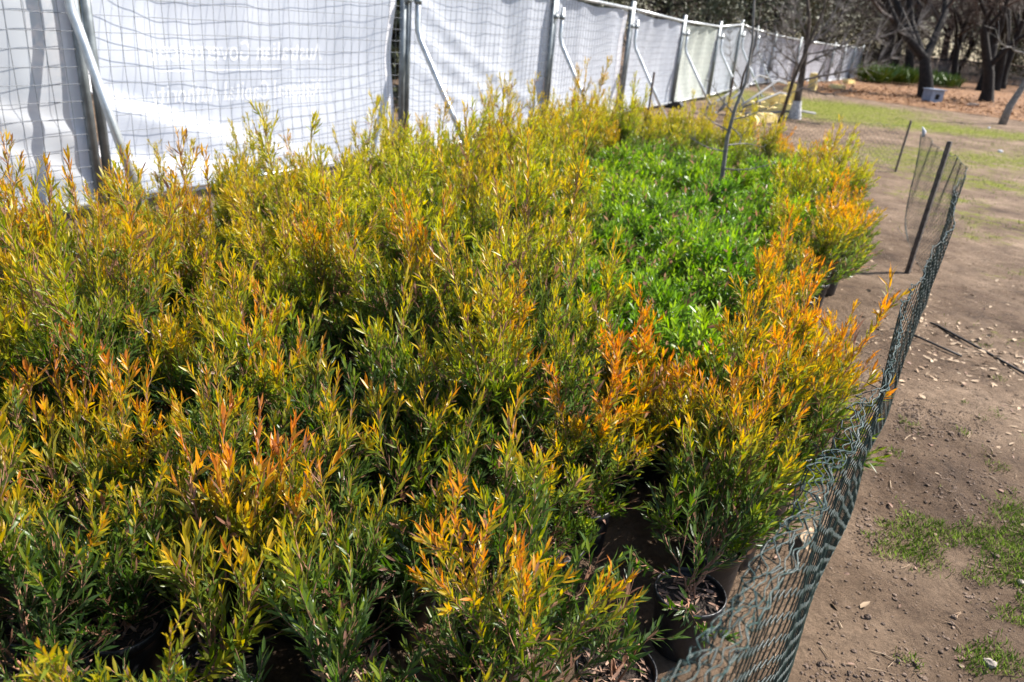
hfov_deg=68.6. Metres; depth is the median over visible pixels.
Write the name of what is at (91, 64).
fence brace
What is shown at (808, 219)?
potted shrub
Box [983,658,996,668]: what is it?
stone
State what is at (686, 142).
potted shrub
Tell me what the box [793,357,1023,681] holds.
soil clods
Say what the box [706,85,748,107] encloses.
spare brace
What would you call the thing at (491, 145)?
potted shrub
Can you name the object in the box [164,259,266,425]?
potted shrub
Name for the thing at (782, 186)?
potted shrub
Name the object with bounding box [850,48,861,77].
fence banner
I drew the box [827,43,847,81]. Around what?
fence
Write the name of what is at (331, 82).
fence banner
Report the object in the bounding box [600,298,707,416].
potted shrub
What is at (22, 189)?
potted shrub
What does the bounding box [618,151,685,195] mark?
potted shrub
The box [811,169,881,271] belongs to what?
potted shrub
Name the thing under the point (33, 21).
fence banner
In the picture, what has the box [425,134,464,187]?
potted shrub
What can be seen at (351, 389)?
potted shrub
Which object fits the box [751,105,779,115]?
ballast block
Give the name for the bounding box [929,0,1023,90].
bare tree
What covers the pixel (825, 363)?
potted shrub
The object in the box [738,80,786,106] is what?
spare brace
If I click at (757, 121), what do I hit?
ballast block
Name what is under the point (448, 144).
potted shrub
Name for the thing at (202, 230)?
potted shrub
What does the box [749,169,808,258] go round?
potted shrub
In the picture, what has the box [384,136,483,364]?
potted shrub
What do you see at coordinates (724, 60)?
fence brace
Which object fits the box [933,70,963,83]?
strap leaf plant
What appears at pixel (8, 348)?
potted shrub
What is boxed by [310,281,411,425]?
potted shrub
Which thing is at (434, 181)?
potted shrub
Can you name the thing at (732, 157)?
potted shrub
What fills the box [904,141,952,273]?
garden stake
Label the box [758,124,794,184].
potted shrub
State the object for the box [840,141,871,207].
potted shrub
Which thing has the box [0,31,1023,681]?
ground
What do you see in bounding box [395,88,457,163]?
potted shrub
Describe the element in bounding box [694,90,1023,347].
grass
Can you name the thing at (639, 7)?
evergreen tree
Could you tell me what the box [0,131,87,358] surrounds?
potted shrub
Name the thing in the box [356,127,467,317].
potted shrub
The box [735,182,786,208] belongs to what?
potted shrub
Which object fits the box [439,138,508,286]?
potted shrub
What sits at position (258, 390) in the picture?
potted shrub
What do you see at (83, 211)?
potted shrub
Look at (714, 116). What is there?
potted shrub
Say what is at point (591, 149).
potted shrub
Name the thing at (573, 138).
potted shrub
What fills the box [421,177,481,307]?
potted shrub
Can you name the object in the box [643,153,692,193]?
potted shrub
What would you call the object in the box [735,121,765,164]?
potted shrub
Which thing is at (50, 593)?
potted shrub
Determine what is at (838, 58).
fence banner
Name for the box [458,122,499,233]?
potted shrub
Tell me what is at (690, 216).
potted shrub
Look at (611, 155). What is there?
potted shrub
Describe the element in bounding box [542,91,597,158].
potted shrub
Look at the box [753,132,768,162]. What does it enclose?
potted shrub
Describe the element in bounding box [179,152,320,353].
potted shrub
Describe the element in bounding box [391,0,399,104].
fence post
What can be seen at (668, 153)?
potted shrub
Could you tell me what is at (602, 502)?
potted shrub
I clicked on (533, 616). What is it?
potted shrub
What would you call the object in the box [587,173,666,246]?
potted shrub
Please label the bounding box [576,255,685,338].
potted shrub
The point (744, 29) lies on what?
fence banner
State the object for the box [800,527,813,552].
bark strip
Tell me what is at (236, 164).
potted shrub
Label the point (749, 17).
evergreen tree
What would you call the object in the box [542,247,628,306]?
potted shrub
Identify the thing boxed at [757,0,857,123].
bare sapling
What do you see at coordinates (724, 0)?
sky
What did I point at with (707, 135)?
potted shrub
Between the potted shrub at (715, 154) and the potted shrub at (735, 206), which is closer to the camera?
the potted shrub at (735, 206)
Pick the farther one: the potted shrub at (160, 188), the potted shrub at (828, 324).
the potted shrub at (160, 188)
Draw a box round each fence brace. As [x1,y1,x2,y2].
[64,0,147,208]
[404,0,464,148]
[553,8,590,109]
[631,20,666,123]
[683,30,717,112]
[719,34,744,101]
[741,31,764,96]
[756,36,777,91]
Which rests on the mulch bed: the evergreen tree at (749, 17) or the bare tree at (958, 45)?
the bare tree at (958, 45)
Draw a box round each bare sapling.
[687,0,783,181]
[720,4,801,95]
[751,0,946,119]
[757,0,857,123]
[984,0,1023,124]
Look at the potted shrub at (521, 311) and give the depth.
2.63 m
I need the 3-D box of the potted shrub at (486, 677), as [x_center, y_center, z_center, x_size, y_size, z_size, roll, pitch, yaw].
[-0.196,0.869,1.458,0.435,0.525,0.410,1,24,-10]
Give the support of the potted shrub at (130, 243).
on the ground at (632, 531)
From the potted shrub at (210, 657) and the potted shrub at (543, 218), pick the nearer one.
the potted shrub at (210, 657)
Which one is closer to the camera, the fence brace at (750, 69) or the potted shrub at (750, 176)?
the potted shrub at (750, 176)
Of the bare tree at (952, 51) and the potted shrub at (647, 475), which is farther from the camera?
the bare tree at (952, 51)
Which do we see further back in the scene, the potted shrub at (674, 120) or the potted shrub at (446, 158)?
the potted shrub at (674, 120)
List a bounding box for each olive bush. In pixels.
[781,0,879,47]
[841,0,929,66]
[959,7,1023,82]
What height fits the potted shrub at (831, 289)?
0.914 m
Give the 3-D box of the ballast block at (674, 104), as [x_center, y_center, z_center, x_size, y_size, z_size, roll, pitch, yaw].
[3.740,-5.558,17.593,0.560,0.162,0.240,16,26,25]
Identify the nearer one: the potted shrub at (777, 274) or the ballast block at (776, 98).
the potted shrub at (777, 274)
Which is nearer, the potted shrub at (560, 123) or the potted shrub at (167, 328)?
the potted shrub at (167, 328)
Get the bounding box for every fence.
[0,0,105,210]
[80,0,406,207]
[404,0,556,148]
[546,0,634,115]
[620,1,686,114]
[673,15,721,100]
[709,20,743,94]
[733,23,757,88]
[748,28,776,84]
[767,33,801,82]
[795,37,835,80]
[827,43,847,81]
[839,44,856,79]
[849,45,864,77]
[860,51,1023,85]
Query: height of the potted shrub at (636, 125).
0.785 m
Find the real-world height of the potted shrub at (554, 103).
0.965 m
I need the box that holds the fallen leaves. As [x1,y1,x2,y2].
[774,250,1023,664]
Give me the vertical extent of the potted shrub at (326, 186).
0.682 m
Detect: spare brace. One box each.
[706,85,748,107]
[718,74,768,110]
[737,92,790,109]
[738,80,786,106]
[741,110,815,114]
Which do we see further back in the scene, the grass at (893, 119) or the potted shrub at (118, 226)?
the grass at (893, 119)
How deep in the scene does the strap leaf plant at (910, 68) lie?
41.95 m
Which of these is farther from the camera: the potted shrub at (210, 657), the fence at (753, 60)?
the fence at (753, 60)
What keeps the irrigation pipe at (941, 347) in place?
on the ground at (632, 531)
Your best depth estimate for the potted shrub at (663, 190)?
5.80 m
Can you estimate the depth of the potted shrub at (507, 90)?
7.69 m
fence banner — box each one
[0,0,94,212]
[81,0,395,198]
[409,0,551,149]
[549,0,629,119]
[623,11,683,109]
[674,24,717,100]
[710,27,739,93]
[733,28,755,87]
[748,32,773,84]
[768,37,799,82]
[795,41,832,81]
[828,49,843,80]
[839,47,853,78]
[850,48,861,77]
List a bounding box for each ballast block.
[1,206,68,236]
[662,101,683,108]
[727,113,758,124]
[743,100,769,108]
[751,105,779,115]
[755,112,777,121]
[765,93,791,102]
[769,102,791,109]
[787,82,796,103]
[808,73,817,90]
[828,84,845,88]
[842,79,854,83]
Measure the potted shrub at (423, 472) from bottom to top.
0.683 m
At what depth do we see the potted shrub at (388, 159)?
4.75 m
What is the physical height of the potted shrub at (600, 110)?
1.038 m
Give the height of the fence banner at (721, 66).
1.867 m
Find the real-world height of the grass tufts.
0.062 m
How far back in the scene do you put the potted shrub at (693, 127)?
9.98 m
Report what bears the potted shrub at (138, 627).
on the ground at (632, 531)
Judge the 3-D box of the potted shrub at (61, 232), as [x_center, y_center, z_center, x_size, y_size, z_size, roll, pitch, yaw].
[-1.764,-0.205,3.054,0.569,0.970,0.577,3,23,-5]
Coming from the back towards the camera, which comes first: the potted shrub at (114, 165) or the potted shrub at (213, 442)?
the potted shrub at (114, 165)
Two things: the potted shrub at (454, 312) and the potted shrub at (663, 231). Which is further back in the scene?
the potted shrub at (663, 231)
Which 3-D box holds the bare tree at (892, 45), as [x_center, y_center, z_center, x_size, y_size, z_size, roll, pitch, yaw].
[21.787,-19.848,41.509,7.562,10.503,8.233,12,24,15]
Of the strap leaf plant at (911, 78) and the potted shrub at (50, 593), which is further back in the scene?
the strap leaf plant at (911, 78)
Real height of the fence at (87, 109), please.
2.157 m
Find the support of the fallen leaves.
on the ground at (632, 531)
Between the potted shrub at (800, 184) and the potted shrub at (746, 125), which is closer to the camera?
the potted shrub at (800, 184)
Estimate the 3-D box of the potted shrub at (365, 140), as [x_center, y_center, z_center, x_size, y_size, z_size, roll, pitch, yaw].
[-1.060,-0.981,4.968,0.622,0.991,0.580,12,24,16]
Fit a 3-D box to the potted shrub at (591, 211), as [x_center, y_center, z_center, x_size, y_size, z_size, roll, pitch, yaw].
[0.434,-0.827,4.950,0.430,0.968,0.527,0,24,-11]
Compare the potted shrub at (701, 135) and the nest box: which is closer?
the potted shrub at (701, 135)
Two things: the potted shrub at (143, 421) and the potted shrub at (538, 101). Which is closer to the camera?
the potted shrub at (143, 421)
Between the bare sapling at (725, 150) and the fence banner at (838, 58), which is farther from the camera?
the fence banner at (838, 58)
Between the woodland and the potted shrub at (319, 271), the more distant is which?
the woodland
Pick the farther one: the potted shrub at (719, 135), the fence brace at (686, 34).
the fence brace at (686, 34)
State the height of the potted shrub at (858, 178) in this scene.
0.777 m
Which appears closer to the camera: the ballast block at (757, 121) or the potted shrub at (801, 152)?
the potted shrub at (801, 152)
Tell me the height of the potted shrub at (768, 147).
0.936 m
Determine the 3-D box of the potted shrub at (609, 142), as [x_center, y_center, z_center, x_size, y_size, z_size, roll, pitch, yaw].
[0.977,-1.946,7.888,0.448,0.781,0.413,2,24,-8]
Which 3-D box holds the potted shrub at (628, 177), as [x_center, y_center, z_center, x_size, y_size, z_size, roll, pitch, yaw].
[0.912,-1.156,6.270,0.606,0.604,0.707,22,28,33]
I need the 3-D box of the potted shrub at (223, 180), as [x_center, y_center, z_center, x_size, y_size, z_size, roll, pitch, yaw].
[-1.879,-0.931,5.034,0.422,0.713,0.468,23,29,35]
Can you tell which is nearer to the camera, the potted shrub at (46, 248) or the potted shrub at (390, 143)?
the potted shrub at (46, 248)
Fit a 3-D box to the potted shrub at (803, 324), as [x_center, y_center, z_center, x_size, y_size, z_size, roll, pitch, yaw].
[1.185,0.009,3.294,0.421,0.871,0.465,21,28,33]
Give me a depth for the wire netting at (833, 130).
10.99 m
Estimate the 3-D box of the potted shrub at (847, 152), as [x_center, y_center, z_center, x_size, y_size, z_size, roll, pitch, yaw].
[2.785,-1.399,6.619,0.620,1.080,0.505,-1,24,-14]
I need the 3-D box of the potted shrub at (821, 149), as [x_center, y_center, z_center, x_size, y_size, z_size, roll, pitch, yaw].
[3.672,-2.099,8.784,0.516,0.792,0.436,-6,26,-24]
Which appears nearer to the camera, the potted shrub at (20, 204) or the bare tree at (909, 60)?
the potted shrub at (20, 204)
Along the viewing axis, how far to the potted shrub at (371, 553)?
1.81 m
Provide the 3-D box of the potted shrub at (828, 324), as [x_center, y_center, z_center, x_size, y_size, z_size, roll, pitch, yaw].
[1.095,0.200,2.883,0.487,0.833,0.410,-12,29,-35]
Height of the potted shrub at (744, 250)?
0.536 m
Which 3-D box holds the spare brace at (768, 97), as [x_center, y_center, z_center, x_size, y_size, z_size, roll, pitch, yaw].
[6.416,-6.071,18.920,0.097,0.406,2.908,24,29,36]
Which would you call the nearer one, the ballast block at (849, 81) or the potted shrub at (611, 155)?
the potted shrub at (611, 155)
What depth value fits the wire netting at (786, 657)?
1.58 m
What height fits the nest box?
0.493 m
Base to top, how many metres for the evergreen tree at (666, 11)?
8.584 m
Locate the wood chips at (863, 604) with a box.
[819,189,1023,609]
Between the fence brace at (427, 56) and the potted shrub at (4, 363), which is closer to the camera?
the potted shrub at (4, 363)
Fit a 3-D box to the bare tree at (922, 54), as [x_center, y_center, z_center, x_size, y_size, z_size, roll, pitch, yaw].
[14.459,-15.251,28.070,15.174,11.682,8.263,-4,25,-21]
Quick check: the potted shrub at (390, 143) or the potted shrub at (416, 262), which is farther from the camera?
the potted shrub at (390, 143)
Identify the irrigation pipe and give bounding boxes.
[905,332,961,356]
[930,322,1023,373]
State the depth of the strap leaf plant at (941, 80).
40.41 m
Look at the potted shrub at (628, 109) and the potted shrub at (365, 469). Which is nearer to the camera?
the potted shrub at (365, 469)
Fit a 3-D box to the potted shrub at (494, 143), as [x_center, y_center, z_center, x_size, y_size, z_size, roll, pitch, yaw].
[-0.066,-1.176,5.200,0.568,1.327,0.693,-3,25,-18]
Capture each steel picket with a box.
[648,72,654,111]
[722,77,734,135]
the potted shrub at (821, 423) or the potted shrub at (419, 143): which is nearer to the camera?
the potted shrub at (821, 423)
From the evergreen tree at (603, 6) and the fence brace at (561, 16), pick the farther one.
the evergreen tree at (603, 6)
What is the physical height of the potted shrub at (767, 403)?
0.907 m
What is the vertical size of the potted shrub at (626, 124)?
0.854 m
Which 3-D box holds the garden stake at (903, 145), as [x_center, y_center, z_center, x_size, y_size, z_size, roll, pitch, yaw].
[5.745,-2.833,11.031,0.039,0.796,0.039,-16,31,-40]
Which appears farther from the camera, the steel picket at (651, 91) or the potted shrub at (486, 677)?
the steel picket at (651, 91)
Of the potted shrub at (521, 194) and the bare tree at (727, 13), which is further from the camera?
the bare tree at (727, 13)
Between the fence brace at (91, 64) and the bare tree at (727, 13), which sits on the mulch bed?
the bare tree at (727, 13)
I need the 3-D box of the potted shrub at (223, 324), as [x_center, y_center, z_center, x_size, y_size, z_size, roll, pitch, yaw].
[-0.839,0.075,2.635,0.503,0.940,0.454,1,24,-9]
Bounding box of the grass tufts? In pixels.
[860,342,1023,680]
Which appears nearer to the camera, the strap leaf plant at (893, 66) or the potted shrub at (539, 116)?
the potted shrub at (539, 116)
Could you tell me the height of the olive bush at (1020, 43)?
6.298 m
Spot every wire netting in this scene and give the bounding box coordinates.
[661,134,967,681]
[711,102,908,171]
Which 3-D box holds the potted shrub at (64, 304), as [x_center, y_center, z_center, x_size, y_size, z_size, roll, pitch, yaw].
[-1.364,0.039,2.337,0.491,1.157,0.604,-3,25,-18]
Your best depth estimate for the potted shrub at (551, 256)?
3.89 m
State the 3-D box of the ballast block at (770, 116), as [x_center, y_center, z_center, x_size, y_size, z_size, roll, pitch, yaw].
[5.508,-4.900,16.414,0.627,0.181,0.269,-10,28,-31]
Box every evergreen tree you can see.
[545,0,629,67]
[583,0,680,40]
[604,0,774,45]
[658,0,854,45]
[713,0,843,44]
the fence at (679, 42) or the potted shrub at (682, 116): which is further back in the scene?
the fence at (679, 42)
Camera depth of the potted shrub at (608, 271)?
2.85 m
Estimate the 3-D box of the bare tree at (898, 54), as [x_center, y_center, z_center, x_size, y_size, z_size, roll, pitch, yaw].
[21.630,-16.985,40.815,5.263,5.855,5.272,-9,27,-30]
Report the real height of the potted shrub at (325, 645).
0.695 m
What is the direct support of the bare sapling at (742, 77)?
on the ground at (632, 531)
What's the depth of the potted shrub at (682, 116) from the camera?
9.57 m
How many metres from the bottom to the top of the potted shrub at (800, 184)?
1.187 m
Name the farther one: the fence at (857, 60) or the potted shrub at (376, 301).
the fence at (857, 60)
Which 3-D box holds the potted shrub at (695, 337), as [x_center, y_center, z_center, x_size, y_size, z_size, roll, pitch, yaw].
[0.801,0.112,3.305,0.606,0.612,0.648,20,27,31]
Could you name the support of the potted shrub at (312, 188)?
on the ground at (632, 531)
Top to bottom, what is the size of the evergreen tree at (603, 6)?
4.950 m
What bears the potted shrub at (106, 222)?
on the ground at (632, 531)
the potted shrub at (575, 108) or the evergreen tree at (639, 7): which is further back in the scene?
the evergreen tree at (639, 7)
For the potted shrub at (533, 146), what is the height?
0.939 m
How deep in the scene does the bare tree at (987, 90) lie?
30.19 m
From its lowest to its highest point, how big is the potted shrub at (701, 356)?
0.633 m
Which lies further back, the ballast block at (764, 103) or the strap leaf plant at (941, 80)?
the strap leaf plant at (941, 80)
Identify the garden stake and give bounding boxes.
[894,120,911,171]
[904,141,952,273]
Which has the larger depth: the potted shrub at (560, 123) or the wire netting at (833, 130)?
the wire netting at (833, 130)
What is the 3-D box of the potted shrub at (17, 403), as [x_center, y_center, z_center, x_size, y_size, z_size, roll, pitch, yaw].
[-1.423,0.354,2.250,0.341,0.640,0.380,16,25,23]
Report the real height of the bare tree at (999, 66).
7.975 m
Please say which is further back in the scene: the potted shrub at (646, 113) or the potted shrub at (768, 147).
the potted shrub at (646, 113)
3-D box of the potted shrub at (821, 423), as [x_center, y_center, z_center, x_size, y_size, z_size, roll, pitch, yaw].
[1.047,0.222,2.594,0.452,1.013,0.566,-17,32,-41]
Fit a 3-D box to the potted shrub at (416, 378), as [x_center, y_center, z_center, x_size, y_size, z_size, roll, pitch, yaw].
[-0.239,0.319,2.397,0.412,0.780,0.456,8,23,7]
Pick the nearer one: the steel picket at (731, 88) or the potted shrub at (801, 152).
the potted shrub at (801, 152)
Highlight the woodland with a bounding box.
[597,0,1023,78]
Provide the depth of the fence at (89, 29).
6.34 m
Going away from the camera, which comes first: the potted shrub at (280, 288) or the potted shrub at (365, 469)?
the potted shrub at (365, 469)
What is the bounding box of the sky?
[626,0,1023,63]
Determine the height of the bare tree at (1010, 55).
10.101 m
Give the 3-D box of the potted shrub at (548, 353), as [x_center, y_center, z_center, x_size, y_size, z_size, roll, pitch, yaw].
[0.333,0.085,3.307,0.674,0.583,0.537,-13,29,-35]
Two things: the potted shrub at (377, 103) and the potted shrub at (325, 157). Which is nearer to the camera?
the potted shrub at (325, 157)
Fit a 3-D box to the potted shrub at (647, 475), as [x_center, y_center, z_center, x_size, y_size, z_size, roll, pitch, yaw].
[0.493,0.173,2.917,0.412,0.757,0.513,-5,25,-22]
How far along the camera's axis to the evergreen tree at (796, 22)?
39.11 m
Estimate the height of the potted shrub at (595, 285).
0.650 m
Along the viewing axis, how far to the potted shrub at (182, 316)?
3.06 m
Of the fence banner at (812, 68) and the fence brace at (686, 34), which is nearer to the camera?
the fence brace at (686, 34)
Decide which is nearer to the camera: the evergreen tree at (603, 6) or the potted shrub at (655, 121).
the potted shrub at (655, 121)
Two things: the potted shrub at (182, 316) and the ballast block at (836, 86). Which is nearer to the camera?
the potted shrub at (182, 316)
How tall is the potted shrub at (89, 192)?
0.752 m
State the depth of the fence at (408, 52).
9.42 m
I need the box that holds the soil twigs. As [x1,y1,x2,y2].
[726,222,1023,681]
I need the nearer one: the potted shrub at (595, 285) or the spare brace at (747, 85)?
the potted shrub at (595, 285)
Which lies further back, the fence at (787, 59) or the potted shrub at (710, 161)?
the fence at (787, 59)
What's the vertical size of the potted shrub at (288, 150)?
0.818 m
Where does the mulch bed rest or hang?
on the ground at (632, 531)
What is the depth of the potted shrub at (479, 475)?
2.24 m
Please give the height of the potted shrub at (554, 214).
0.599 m
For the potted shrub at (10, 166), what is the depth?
3.32 m
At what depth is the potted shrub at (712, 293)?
4.02 m
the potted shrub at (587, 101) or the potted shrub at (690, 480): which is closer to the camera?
the potted shrub at (690, 480)
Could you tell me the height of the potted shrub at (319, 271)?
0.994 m
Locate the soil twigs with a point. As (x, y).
(958, 613)
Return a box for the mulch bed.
[765,71,1023,120]
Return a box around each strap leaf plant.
[853,63,903,82]
[857,61,912,82]
[890,65,918,84]
[894,65,918,76]
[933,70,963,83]
[933,71,969,88]
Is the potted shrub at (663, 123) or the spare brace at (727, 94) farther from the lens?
the spare brace at (727, 94)
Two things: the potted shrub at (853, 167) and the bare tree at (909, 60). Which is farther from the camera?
the bare tree at (909, 60)
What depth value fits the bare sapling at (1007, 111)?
20.80 m
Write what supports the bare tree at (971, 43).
on the mulch bed
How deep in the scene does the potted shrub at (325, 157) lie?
3.85 m
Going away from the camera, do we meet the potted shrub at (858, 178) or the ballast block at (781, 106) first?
the potted shrub at (858, 178)
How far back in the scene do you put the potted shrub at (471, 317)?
2.97 m
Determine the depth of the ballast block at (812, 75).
27.69 m
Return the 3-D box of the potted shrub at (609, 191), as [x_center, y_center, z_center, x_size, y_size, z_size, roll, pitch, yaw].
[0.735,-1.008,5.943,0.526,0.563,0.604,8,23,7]
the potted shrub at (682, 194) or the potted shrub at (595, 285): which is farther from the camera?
the potted shrub at (682, 194)
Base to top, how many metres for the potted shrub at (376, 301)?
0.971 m
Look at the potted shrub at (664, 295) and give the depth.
3.58 m
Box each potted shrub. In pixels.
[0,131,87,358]
[0,158,86,293]
[0,163,28,276]
[0,168,83,289]
[0,173,155,507]
[0,180,144,344]
[0,198,102,482]
[0,252,30,420]
[0,265,61,411]
[0,298,53,428]
[0,311,183,591]
[0,345,8,419]
[0,379,110,566]
[0,400,119,681]
[0,410,214,681]
[0,471,147,658]
[0,641,93,681]
[11,588,222,681]
[25,140,198,466]
[58,202,196,431]
[60,160,132,266]
[64,354,193,619]
[76,203,173,358]
[80,143,188,359]
[82,176,137,275]
[90,312,274,627]
[102,125,287,376]
[108,293,230,474]
[109,201,195,341]
[109,225,212,413]
[124,137,207,264]
[128,389,363,681]
[129,180,222,267]
[148,314,289,495]
[148,339,284,532]
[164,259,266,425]
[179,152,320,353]
[183,247,344,461]
[188,149,251,251]
[197,261,380,500]
[199,162,273,295]
[211,131,268,255]
[216,204,279,319]
[217,100,302,218]
[222,359,388,642]
[226,97,371,365]
[229,512,432,681]
[234,424,383,543]
[239,160,306,233]
[242,117,353,263]
[244,187,399,411]
[254,161,306,219]
[255,457,457,681]
[272,127,322,194]
[272,139,364,311]
[275,355,413,526]
[284,179,400,393]
[293,161,341,213]
[309,344,547,548]
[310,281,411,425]
[313,177,398,317]
[313,264,467,484]
[314,198,467,393]
[325,115,392,236]
[328,90,400,195]
[331,132,370,190]
[332,146,391,230]
[332,152,413,296]
[338,468,485,648]
[353,184,482,392]
[354,658,506,681]
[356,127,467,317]
[359,113,437,270]
[361,120,430,238]
[361,380,649,681]
[365,320,501,535]
[372,94,408,171]
[372,372,518,583]
[379,462,647,681]
[381,95,482,265]
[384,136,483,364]
[393,116,435,240]
[394,269,555,499]
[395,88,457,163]
[405,95,495,225]
[412,200,588,538]
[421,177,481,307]
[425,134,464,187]
[430,101,532,303]
[432,258,481,381]
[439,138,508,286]
[444,265,546,395]
[449,114,627,439]
[452,120,498,173]
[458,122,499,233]
[460,219,560,333]
[471,69,522,138]
[473,72,546,256]
[473,90,512,170]
[474,108,534,189]
[474,136,556,281]
[490,112,567,251]
[490,439,605,607]
[497,90,541,167]
[501,214,625,507]
[508,129,561,209]
[511,142,586,288]
[516,71,578,163]
[519,208,604,328]
[520,90,582,201]
[520,103,561,144]
[521,95,549,151]
[524,335,653,558]
[529,224,651,468]
[530,288,635,420]
[533,194,596,265]
[538,314,700,505]
[539,96,568,134]
[539,545,691,681]
[542,88,568,126]
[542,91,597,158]
[542,98,588,198]
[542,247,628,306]
[552,142,606,249]
[553,55,617,156]
[553,107,581,158]
[562,77,590,123]
[562,251,650,326]
[571,151,627,200]
[576,87,597,146]
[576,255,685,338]
[578,108,606,187]
[580,281,712,483]
[581,177,629,245]
[581,208,653,277]
[586,192,647,242]
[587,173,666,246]
[589,164,654,189]
[590,100,608,157]
[590,119,620,173]
[592,83,616,150]
[592,140,648,179]
[597,199,682,281]
[599,71,650,155]
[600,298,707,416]
[601,85,621,117]
[606,95,644,152]
[611,101,641,155]
[613,261,723,375]
[615,342,759,526]
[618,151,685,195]
[620,143,664,164]
[622,461,788,663]
[624,106,646,141]
[626,187,696,262]
[627,296,754,426]
[628,137,682,188]
[628,236,718,311]
[630,177,684,209]
[631,96,671,148]
[637,214,727,277]
[640,101,655,144]
[640,104,675,140]
[641,376,821,598]
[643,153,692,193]
[645,297,829,570]
[646,106,674,151]
[655,105,700,166]
[662,101,696,165]
[662,105,681,158]
[662,192,723,223]
[662,205,729,249]
[663,246,817,470]
[664,186,707,214]
[667,152,743,193]
[668,222,785,326]
[671,263,754,352]
[672,145,729,194]
[673,172,751,225]
[676,89,721,173]
[677,110,702,149]
[682,205,762,247]
[688,103,715,152]
[692,101,717,138]
[692,143,733,174]
[698,323,786,455]
[699,145,740,174]
[706,97,745,150]
[711,104,760,176]
[712,237,759,286]
[712,263,914,533]
[714,195,768,238]
[722,234,822,386]
[724,98,762,167]
[725,159,769,198]
[730,195,822,333]
[730,256,834,435]
[732,153,776,192]
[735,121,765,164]
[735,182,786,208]
[739,193,775,241]
[739,224,806,304]
[744,214,821,328]
[745,112,787,185]
[748,176,793,199]
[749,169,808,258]
[749,191,822,266]
[751,152,811,195]
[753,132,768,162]
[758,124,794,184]
[767,113,847,246]
[767,300,864,499]
[775,231,828,318]
[775,307,857,453]
[776,120,794,154]
[778,140,806,162]
[784,143,841,252]
[785,164,876,310]
[790,295,863,387]
[793,146,810,160]
[796,174,883,295]
[803,123,860,203]
[805,176,888,264]
[808,128,846,169]
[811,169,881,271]
[832,155,881,210]
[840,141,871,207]
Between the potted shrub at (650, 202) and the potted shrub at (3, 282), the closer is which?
the potted shrub at (3, 282)
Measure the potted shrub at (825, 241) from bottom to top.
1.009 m
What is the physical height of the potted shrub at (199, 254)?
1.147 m
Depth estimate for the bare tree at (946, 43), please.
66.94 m
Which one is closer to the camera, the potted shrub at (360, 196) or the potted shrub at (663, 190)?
the potted shrub at (360, 196)
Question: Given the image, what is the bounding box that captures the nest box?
[921,88,947,102]
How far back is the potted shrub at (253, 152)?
5.08 m
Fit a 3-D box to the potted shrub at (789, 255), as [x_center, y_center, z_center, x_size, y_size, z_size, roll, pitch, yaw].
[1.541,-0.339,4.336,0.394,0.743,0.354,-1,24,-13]
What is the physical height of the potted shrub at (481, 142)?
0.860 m
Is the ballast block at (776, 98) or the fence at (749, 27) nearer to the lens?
the ballast block at (776, 98)
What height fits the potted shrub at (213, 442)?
0.890 m
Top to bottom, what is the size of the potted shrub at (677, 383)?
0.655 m
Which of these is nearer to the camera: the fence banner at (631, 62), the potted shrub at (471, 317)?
the potted shrub at (471, 317)
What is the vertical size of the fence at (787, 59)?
1.937 m
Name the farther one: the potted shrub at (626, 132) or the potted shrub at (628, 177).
the potted shrub at (626, 132)
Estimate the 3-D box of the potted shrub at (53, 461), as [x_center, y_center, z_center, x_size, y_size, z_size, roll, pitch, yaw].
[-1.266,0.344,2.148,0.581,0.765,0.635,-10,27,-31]
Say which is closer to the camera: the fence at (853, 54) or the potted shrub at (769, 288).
the potted shrub at (769, 288)
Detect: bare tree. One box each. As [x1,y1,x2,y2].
[654,0,706,23]
[688,1,734,24]
[728,0,790,30]
[784,0,1023,97]
[834,0,905,64]
[857,0,974,66]
[863,5,933,66]
[869,0,936,69]
[914,0,1023,76]
[918,0,1014,90]
[923,0,965,70]
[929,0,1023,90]
[941,2,1022,71]
[945,0,1022,77]
[960,0,1023,101]
[967,0,1023,88]
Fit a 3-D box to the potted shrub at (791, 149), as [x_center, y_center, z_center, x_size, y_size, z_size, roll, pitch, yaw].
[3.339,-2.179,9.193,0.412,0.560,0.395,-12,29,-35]
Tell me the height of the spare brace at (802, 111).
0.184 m
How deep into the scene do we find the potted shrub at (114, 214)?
3.37 m
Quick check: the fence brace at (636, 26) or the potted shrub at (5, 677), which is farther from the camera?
the fence brace at (636, 26)
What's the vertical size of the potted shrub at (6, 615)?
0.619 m
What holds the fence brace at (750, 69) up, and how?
on the ground at (632, 531)
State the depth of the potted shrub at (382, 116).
5.75 m
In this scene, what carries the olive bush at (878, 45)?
on the mulch bed
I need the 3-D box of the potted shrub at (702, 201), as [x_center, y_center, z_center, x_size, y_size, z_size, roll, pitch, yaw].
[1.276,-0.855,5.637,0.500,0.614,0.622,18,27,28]
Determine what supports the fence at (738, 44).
on the ground at (632, 531)
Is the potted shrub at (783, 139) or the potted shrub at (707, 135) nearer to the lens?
the potted shrub at (707, 135)
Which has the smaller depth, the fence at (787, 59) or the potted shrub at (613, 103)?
the potted shrub at (613, 103)
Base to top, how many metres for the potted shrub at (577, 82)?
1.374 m
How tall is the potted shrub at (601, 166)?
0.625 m
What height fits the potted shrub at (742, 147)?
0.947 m
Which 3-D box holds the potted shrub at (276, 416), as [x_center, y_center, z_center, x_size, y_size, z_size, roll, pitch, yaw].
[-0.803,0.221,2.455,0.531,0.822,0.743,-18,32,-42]
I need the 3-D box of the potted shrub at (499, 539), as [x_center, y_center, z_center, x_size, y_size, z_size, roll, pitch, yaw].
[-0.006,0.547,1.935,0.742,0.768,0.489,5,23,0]
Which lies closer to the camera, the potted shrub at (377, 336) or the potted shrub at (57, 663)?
the potted shrub at (57, 663)

